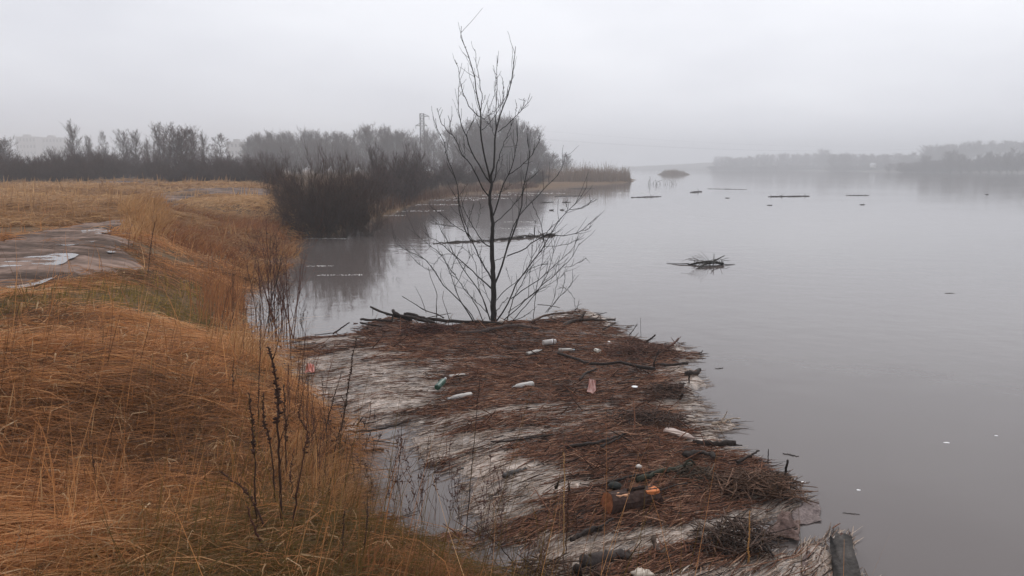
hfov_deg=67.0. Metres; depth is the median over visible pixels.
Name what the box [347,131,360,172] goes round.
bare tree
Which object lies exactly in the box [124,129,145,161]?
bare tree
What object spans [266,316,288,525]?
dock stalk
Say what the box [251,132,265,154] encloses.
bare tree
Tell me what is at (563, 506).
straw stalk
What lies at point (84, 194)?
field grass
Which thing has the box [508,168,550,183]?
bare bush
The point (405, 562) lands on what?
tall grass
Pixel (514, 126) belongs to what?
bare tree
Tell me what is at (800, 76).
sky
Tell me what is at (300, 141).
bare tree
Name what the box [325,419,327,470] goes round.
dock stalk
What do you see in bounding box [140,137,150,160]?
bare tree
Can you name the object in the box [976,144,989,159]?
bare tree
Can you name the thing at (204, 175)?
bare bush
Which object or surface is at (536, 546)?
herb
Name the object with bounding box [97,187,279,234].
dirt track
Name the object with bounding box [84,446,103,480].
dock stalk
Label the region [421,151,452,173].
bare bush
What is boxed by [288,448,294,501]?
dock stalk
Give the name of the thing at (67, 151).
bare bush
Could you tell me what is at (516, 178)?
bare bush
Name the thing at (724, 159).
bare tree
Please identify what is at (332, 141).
bare tree
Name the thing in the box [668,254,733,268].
floating branch
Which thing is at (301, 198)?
bare bush
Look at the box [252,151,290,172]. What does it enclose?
bare bush
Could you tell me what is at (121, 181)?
dirt track
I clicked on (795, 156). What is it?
bare tree
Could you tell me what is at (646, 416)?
twig tangle
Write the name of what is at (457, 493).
herb
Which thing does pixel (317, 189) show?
bare bush
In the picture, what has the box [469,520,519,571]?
bent stem
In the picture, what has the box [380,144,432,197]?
bare bush
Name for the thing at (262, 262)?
tall grass
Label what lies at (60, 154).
bare bush
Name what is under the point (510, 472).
driftwood branch
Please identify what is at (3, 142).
bare tree
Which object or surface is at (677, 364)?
driftwood branch
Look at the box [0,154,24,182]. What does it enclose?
bare bush
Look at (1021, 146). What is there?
bare tree
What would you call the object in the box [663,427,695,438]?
plastic bottle
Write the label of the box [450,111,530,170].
bare tree
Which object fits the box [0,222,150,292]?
dirt track
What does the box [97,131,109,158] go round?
bare tree
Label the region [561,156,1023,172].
hills
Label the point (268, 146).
bare tree
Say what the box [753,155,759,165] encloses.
bare tree
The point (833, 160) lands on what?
bare tree
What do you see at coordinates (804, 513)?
plastic sheet
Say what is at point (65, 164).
bare bush
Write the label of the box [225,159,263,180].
bare bush
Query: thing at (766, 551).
driftwood branch
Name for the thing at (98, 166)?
bare bush
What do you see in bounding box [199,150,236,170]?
bare bush
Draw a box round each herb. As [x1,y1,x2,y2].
[311,398,382,479]
[352,429,439,516]
[398,435,465,524]
[456,448,508,557]
[519,522,556,570]
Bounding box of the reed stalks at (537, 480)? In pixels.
[286,309,880,575]
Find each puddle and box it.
[0,253,77,266]
[10,277,54,287]
[79,228,110,233]
[165,190,209,195]
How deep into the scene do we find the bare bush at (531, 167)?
191.49 m
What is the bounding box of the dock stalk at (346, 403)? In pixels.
[332,337,356,465]
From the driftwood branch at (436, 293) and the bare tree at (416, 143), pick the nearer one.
the driftwood branch at (436, 293)
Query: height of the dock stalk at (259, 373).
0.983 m
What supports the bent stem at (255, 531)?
on the ground at (182, 260)
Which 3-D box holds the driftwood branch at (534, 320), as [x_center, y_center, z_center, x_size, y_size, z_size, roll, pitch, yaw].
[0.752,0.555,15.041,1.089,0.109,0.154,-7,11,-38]
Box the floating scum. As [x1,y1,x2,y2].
[291,311,834,575]
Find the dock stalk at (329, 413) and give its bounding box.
[321,374,341,445]
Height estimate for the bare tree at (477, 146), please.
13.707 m
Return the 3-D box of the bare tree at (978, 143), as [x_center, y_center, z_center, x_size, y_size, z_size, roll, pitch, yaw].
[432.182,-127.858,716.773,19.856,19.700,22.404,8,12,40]
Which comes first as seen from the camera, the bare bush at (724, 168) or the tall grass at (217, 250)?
the tall grass at (217, 250)
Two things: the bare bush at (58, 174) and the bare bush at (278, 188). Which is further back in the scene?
the bare bush at (58, 174)
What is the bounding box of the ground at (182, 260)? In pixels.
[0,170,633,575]
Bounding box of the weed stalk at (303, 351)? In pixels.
[292,320,309,376]
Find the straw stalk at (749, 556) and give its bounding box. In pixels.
[746,511,750,563]
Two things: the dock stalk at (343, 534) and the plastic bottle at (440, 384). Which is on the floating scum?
the plastic bottle at (440, 384)
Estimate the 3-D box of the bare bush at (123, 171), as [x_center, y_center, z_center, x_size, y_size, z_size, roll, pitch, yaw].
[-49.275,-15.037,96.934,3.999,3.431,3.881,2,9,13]
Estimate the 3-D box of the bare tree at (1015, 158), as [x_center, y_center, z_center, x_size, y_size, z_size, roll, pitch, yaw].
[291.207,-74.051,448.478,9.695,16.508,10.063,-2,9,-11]
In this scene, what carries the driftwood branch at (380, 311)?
on the plant litter at (573, 397)
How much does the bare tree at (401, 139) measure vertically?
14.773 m
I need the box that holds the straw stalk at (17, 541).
[14,525,20,557]
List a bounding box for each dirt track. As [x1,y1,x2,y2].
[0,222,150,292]
[96,181,149,183]
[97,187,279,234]
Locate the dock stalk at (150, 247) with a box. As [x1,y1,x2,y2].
[147,222,154,274]
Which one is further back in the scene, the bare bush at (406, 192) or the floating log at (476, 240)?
the bare bush at (406, 192)
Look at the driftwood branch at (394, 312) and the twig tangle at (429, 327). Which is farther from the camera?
the driftwood branch at (394, 312)
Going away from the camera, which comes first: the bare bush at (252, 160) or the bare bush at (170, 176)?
the bare bush at (170, 176)
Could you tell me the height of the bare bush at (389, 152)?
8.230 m
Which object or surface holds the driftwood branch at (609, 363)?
on the plant litter at (573, 397)
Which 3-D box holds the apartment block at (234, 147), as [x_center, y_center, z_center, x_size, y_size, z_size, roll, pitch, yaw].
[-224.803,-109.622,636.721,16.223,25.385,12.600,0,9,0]
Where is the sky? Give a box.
[0,0,1023,169]
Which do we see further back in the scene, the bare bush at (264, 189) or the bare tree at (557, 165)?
the bare tree at (557, 165)
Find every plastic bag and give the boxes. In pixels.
[304,363,314,372]
[587,378,595,393]
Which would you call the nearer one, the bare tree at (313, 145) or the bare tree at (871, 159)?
the bare tree at (313, 145)
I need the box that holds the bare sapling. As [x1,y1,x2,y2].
[391,9,602,324]
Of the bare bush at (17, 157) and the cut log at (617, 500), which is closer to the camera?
the cut log at (617, 500)
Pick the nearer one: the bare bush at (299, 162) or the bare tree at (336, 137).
the bare bush at (299, 162)
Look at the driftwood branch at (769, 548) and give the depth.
5.90 m
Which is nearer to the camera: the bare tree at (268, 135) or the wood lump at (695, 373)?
the wood lump at (695, 373)
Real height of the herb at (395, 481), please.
0.847 m
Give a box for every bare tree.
[0,135,21,160]
[62,119,88,158]
[82,137,93,153]
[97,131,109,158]
[110,128,131,162]
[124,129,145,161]
[136,121,212,167]
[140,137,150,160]
[144,121,167,161]
[181,127,201,165]
[198,129,213,160]
[208,134,238,161]
[240,133,262,157]
[249,140,296,161]
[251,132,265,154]
[256,128,282,153]
[269,131,290,160]
[269,138,306,169]
[280,130,302,158]
[290,139,331,172]
[293,132,304,157]
[295,126,323,170]
[308,129,336,158]
[314,140,367,166]
[323,131,341,172]
[329,129,357,158]
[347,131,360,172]
[348,123,385,164]
[370,124,400,159]
[372,127,415,160]
[386,128,418,157]
[399,134,430,169]
[404,138,414,157]
[420,129,444,168]
[432,123,468,163]
[443,116,493,162]
[448,131,517,160]
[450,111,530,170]
[479,135,541,165]
[484,112,543,158]
[515,122,547,169]
[530,139,556,171]
[545,152,563,170]
[562,153,576,170]
[712,157,720,165]
[715,156,728,165]
[722,156,735,165]
[729,159,744,166]
[737,157,748,166]
[746,157,757,165]
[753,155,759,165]
[758,152,770,166]
[767,154,775,165]
[767,155,776,166]
[774,154,786,164]
[775,154,790,165]
[788,155,797,164]
[789,152,799,165]
[793,155,804,165]
[798,153,814,164]
[812,149,830,165]
[812,152,822,166]
[825,153,836,167]
[827,154,842,165]
[836,153,854,166]
[852,153,861,165]
[857,154,866,165]
[863,156,876,163]
[877,153,890,165]
[890,152,903,162]
[908,152,917,164]
[913,155,934,172]
[917,145,933,157]
[923,144,949,163]
[936,144,950,161]
[940,149,969,172]
[946,143,961,158]
[958,140,974,158]
[959,142,984,160]
[968,155,989,172]
[975,139,987,159]
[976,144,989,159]
[978,151,998,172]
[985,143,1000,155]
[986,140,1005,153]
[989,153,1013,172]
[994,139,1015,151]
[995,142,1008,155]
[999,150,1017,172]
[1003,143,1023,152]
[1005,148,1019,172]
[1006,140,1017,153]
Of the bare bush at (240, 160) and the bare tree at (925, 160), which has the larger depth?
the bare tree at (925, 160)
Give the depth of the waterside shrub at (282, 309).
13.42 m
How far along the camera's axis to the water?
16.83 m
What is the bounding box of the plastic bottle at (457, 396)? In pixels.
[447,392,472,399]
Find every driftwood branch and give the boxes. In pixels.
[344,420,410,432]
[360,318,391,321]
[360,322,381,326]
[370,306,411,320]
[391,309,435,323]
[402,287,443,317]
[404,312,436,319]
[426,318,511,324]
[428,267,436,317]
[456,324,538,334]
[491,434,554,441]
[503,467,526,477]
[530,312,573,322]
[557,352,655,370]
[560,311,615,326]
[565,433,626,448]
[569,525,602,541]
[579,368,596,380]
[579,548,631,568]
[596,518,613,528]
[599,434,621,447]
[607,471,652,483]
[635,459,695,482]
[650,536,667,554]
[657,362,687,365]
[659,482,687,490]
[693,439,735,446]
[711,410,739,431]
[735,534,773,556]
[736,450,759,463]
[754,524,771,552]
[784,459,788,475]
[800,551,810,575]
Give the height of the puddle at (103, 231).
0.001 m
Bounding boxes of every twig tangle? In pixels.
[396,322,465,334]
[468,550,616,575]
[583,340,691,361]
[604,405,697,433]
[634,379,698,401]
[649,461,735,488]
[682,508,794,563]
[699,464,818,504]
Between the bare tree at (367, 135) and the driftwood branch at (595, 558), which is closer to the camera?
the driftwood branch at (595, 558)
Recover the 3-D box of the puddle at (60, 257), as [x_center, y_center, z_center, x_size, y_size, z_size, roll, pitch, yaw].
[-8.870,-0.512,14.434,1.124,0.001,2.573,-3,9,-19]
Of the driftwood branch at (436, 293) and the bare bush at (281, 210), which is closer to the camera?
the driftwood branch at (436, 293)
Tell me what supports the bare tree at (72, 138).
on the ground at (182, 260)
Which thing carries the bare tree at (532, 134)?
on the ground at (182, 260)
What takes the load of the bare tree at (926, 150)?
on the hills
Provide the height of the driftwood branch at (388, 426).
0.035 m
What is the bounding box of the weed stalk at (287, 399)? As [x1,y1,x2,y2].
[286,368,293,418]
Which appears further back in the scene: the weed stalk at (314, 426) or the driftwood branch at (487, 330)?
the driftwood branch at (487, 330)
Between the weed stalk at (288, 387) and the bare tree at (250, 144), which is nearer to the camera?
the weed stalk at (288, 387)
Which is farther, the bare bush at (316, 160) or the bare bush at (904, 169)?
the bare bush at (904, 169)
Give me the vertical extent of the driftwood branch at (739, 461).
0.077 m
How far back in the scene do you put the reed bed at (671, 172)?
340.40 m
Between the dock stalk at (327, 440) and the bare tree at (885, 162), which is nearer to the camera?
the dock stalk at (327, 440)
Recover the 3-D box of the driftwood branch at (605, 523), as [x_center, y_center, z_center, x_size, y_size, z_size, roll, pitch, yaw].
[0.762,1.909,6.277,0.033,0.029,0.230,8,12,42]
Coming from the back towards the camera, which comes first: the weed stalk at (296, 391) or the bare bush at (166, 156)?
the bare bush at (166, 156)
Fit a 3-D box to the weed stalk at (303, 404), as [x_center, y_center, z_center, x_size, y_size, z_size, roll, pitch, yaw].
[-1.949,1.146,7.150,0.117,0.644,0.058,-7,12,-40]
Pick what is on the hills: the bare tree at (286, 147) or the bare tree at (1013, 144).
the bare tree at (1013, 144)
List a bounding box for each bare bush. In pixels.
[0,153,31,179]
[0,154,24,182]
[1,152,31,167]
[1,153,45,179]
[13,157,57,181]
[25,154,63,180]
[34,160,69,182]
[37,150,80,180]
[47,147,86,177]
[52,143,90,177]
[55,145,107,162]
[60,158,101,181]
[66,150,106,179]
[84,152,124,178]
[85,146,120,164]
[100,149,133,170]
[104,157,133,179]
[115,157,146,178]
[120,151,151,165]
[127,162,147,179]
[134,157,165,179]
[137,149,176,170]
[150,155,186,180]
[152,165,190,181]
[165,157,198,179]
[177,154,215,180]
[191,165,222,180]
[195,152,220,168]
[195,154,230,179]
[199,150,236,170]
[209,154,244,181]
[215,166,249,181]
[222,155,246,168]
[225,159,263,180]
[233,149,270,164]
[237,150,276,170]
[243,159,276,181]
[247,162,308,200]
[249,148,348,231]
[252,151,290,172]
[253,160,283,184]
[262,137,385,236]
[264,150,290,164]
[267,177,322,233]
[270,166,360,238]
[274,152,375,237]
[287,152,312,173]
[307,153,335,173]
[310,165,373,237]
[311,148,388,232]
[320,164,386,235]
[331,149,361,173]
[343,179,400,235]
[348,162,398,201]
[354,149,386,172]
[360,140,416,196]
[376,148,408,171]
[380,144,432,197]
[381,165,430,207]
[401,148,435,174]
[406,159,450,191]
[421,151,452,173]
[427,157,472,187]
[441,161,491,185]
[448,148,478,173]
[459,149,499,172]
[477,163,513,184]
[485,150,524,175]
[499,169,525,183]
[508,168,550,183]
[510,152,547,177]
[534,157,560,172]
[708,164,723,170]
[710,163,738,170]
[861,164,884,169]
[894,163,921,172]
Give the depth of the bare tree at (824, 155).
836.99 m
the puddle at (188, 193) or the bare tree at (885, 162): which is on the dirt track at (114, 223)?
the puddle at (188, 193)
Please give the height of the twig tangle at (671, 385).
0.170 m
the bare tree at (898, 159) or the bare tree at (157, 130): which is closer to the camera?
the bare tree at (157, 130)
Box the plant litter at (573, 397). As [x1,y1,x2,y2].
[292,312,831,575]
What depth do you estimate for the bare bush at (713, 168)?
836.19 m
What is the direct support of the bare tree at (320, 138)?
on the ground at (182, 260)
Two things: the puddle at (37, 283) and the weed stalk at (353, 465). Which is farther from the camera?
the puddle at (37, 283)
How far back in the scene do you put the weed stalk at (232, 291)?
13.44 m
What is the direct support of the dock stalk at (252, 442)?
on the ground at (182, 260)
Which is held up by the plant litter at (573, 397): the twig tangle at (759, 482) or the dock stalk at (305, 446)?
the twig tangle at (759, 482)
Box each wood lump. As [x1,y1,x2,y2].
[571,563,582,575]
[590,561,608,575]
[684,368,700,375]
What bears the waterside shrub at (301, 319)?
in the water
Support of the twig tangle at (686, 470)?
on the floating scum
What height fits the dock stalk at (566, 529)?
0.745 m
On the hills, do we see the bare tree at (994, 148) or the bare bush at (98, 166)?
the bare tree at (994, 148)
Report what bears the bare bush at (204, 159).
on the ground at (182, 260)
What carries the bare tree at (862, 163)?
on the hills
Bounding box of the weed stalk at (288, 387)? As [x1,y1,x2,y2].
[285,364,290,415]
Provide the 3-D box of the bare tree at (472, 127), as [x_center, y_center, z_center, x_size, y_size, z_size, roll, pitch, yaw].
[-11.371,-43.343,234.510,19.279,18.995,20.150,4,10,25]
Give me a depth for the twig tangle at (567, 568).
5.58 m
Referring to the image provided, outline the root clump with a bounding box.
[665,336,683,346]
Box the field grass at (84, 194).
[0,173,297,255]
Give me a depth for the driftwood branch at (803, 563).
5.78 m
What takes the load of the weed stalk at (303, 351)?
on the ground at (182, 260)
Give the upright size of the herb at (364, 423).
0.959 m
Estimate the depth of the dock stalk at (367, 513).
4.01 m
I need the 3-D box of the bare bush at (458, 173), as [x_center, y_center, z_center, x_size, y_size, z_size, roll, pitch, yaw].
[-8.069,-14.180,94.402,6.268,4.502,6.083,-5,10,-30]
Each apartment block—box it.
[15,134,43,163]
[42,135,68,160]
[226,139,249,162]
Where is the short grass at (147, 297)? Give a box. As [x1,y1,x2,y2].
[0,267,227,334]
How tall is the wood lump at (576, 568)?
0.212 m
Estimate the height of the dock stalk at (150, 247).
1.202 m
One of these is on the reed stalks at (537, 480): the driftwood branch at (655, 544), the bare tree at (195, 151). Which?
the driftwood branch at (655, 544)
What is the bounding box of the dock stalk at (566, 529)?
[564,480,569,551]
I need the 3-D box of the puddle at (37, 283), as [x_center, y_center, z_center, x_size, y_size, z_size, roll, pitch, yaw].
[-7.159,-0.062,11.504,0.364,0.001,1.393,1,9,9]
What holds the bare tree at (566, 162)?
on the ground at (182, 260)
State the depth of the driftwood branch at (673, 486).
7.04 m
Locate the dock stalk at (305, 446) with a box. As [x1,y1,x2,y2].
[291,405,319,535]
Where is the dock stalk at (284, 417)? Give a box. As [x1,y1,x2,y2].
[282,384,288,476]
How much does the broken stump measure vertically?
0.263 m
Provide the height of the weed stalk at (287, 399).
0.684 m
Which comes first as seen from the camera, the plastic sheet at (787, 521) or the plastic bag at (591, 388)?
the plastic sheet at (787, 521)
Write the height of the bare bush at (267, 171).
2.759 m
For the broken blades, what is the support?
on the ground at (182, 260)
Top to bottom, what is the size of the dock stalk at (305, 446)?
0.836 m
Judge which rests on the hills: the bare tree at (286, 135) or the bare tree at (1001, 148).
the bare tree at (1001, 148)
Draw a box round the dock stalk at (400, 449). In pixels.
[397,422,401,476]
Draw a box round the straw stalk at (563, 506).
[562,452,564,558]
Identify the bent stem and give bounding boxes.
[219,470,267,534]
[247,506,267,551]
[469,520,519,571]
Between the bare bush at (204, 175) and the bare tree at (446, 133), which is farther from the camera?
the bare tree at (446, 133)
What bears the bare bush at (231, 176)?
on the ground at (182, 260)
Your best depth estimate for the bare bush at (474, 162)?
186.92 m
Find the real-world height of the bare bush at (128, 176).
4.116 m
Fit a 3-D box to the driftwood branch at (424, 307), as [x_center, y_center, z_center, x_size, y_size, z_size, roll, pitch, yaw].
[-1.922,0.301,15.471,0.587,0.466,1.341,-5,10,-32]
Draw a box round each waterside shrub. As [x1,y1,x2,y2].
[222,208,289,325]
[240,203,325,346]
[246,223,303,341]
[295,286,307,333]
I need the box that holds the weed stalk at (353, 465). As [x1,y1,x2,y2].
[349,441,355,497]
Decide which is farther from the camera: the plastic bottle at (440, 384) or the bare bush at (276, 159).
the bare bush at (276, 159)
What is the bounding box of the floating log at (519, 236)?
[494,232,553,239]
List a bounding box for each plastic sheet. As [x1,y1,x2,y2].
[767,510,800,540]
[791,500,821,524]
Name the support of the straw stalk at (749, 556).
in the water
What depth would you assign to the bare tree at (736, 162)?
851.13 m
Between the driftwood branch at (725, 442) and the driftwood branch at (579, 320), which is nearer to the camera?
the driftwood branch at (725, 442)
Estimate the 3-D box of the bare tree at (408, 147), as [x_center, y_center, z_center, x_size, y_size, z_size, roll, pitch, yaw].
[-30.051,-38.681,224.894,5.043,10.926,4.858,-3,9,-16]
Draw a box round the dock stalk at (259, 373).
[257,320,260,423]
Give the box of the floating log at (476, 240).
[433,239,489,243]
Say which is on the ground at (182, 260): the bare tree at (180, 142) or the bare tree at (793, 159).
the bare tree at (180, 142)
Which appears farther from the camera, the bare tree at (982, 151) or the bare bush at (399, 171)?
the bare tree at (982, 151)
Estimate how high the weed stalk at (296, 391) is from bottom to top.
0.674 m
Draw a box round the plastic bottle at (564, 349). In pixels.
[558,348,574,351]
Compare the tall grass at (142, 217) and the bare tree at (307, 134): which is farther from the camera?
the bare tree at (307, 134)
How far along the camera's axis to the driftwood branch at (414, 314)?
15.05 m
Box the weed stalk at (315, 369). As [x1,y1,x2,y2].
[309,349,322,398]
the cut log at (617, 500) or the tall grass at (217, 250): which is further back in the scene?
the tall grass at (217, 250)
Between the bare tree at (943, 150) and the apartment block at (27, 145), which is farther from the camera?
the apartment block at (27, 145)
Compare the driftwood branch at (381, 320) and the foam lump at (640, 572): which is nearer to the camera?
the foam lump at (640, 572)
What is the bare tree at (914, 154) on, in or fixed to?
on the hills
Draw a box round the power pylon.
[416,113,428,149]
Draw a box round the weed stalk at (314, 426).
[308,403,318,462]
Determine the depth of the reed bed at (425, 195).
77.99 m
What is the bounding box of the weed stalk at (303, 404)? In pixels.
[293,379,304,434]
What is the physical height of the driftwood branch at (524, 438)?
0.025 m
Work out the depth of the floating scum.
8.88 m
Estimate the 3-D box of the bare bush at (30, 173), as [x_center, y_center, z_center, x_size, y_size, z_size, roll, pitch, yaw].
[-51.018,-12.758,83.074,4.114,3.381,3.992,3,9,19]
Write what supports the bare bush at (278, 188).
on the ground at (182, 260)
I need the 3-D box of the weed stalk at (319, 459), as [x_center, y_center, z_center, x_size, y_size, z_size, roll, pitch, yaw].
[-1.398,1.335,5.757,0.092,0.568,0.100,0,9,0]
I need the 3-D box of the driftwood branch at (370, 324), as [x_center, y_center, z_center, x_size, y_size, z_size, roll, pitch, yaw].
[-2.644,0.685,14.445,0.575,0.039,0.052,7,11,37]
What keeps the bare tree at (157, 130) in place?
on the ground at (182, 260)
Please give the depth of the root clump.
12.84 m
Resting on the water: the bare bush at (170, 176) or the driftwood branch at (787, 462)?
the driftwood branch at (787, 462)
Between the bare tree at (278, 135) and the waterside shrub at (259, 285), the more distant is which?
the bare tree at (278, 135)
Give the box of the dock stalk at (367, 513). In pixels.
[364,496,372,546]
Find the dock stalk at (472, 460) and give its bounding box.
[466,381,479,532]
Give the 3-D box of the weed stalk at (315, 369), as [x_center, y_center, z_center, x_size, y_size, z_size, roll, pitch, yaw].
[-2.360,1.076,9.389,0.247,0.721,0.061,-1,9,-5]
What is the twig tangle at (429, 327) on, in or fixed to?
on the plant litter at (573, 397)
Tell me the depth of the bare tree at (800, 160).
870.28 m
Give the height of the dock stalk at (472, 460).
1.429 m
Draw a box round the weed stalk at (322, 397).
[314,372,324,427]
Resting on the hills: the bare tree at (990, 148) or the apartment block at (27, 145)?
the bare tree at (990, 148)
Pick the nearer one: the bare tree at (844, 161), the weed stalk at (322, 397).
the weed stalk at (322, 397)
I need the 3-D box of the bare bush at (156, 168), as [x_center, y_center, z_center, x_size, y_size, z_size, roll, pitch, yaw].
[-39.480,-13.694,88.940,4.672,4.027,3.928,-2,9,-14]
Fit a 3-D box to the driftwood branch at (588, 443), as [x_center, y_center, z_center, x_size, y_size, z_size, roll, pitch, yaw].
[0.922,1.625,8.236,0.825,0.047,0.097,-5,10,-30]
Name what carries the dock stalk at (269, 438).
on the ground at (182, 260)
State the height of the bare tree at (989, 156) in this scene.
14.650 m
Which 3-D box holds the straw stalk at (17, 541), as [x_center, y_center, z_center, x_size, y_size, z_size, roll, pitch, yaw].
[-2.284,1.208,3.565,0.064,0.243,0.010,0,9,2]
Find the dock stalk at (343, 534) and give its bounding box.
[341,511,345,562]
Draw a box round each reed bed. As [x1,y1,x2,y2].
[320,178,538,230]
[374,183,520,205]
[538,161,631,182]
[658,169,689,174]
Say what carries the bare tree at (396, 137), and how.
on the ground at (182, 260)
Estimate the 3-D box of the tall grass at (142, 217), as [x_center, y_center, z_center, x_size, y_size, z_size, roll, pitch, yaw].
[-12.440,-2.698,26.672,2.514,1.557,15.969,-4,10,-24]
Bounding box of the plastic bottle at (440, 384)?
[434,377,446,389]
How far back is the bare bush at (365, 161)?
206.23 m
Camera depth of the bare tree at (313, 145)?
232.21 m
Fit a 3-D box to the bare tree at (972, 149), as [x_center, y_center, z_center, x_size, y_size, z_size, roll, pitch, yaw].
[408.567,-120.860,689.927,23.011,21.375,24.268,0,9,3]
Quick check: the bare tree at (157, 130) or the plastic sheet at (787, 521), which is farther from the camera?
the bare tree at (157, 130)
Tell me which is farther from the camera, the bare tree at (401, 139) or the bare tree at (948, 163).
the bare tree at (948, 163)
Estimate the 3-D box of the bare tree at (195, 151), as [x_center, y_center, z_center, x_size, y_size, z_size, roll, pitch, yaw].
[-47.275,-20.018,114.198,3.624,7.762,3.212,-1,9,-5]
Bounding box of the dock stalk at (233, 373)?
[232,356,233,388]
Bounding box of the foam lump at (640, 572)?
[630,567,654,575]
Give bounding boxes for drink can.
[542,339,556,344]
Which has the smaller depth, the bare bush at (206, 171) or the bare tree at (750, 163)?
the bare bush at (206, 171)
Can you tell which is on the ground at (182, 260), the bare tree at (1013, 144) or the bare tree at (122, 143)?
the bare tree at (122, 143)
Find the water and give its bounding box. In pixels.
[243,170,1023,575]
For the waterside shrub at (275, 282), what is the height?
2.238 m
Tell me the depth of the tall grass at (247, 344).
9.36 m
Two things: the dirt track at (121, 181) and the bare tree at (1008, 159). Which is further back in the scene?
the bare tree at (1008, 159)
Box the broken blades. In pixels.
[0,264,465,575]
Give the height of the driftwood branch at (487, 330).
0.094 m
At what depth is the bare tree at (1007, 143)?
721.75 m
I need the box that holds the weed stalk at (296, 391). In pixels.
[291,364,300,419]
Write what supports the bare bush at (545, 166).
on the ground at (182, 260)
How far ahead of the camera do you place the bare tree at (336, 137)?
242.04 m
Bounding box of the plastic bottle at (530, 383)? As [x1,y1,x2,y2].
[511,381,534,386]
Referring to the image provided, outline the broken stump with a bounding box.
[830,532,860,575]
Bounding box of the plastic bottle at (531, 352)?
[526,349,541,354]
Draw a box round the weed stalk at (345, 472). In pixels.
[342,446,348,503]
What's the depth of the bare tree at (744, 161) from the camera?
859.99 m
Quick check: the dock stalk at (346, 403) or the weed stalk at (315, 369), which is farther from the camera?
the weed stalk at (315, 369)
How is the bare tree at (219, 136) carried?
on the ground at (182, 260)
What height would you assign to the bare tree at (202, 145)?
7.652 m
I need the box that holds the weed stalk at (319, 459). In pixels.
[318,434,328,492]
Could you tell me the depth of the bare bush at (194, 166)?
88.04 m
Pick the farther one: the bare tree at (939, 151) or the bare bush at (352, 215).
the bare tree at (939, 151)
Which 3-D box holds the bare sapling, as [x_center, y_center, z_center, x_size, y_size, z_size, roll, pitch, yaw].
[-0.237,-2.099,14.450,3.776,5.825,2.576,0,9,0]
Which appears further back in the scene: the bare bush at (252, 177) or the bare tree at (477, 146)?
the bare tree at (477, 146)
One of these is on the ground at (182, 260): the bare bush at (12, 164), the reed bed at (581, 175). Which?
the bare bush at (12, 164)
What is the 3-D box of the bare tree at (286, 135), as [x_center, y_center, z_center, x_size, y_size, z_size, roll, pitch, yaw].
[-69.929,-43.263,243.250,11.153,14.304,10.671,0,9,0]
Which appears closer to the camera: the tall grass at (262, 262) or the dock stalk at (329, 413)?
the dock stalk at (329, 413)
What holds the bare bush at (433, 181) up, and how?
on the ground at (182, 260)
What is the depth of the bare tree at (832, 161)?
719.48 m
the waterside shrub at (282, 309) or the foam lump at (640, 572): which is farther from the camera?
the waterside shrub at (282, 309)
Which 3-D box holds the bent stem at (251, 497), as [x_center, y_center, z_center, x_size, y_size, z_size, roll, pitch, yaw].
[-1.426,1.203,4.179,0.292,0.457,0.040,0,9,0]
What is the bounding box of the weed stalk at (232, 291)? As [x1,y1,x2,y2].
[230,265,232,318]
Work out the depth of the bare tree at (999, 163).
448.42 m
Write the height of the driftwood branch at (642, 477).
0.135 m
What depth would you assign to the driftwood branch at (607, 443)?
8.14 m
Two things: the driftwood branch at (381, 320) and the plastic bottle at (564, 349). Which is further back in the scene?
the driftwood branch at (381, 320)
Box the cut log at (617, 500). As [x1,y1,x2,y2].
[600,485,663,514]
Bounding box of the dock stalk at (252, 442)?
[248,393,257,522]
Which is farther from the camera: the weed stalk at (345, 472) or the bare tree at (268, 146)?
the bare tree at (268, 146)
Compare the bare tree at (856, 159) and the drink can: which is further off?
the bare tree at (856, 159)
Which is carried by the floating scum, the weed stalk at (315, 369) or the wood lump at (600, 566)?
the wood lump at (600, 566)
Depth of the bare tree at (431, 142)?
241.36 m
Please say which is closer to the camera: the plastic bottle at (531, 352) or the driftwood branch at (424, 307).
the plastic bottle at (531, 352)
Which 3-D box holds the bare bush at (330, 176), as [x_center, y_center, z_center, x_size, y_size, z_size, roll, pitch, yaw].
[-8.430,-4.231,34.812,4.908,5.180,5.244,-8,12,-42]
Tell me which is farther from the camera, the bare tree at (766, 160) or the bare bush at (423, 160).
the bare tree at (766, 160)
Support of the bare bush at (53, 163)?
on the ground at (182, 260)
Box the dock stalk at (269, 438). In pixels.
[261,393,275,497]
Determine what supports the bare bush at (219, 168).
on the ground at (182, 260)
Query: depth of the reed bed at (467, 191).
90.69 m
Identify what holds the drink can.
on the floating scum
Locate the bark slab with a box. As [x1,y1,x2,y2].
[682,450,716,458]
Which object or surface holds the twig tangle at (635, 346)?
on the floating scum
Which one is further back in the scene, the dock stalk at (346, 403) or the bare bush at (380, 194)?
the bare bush at (380, 194)
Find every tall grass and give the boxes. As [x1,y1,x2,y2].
[109,189,187,243]
[148,202,299,282]
[189,251,255,336]
[204,302,363,444]
[228,229,305,290]
[256,414,430,519]
[320,526,555,575]

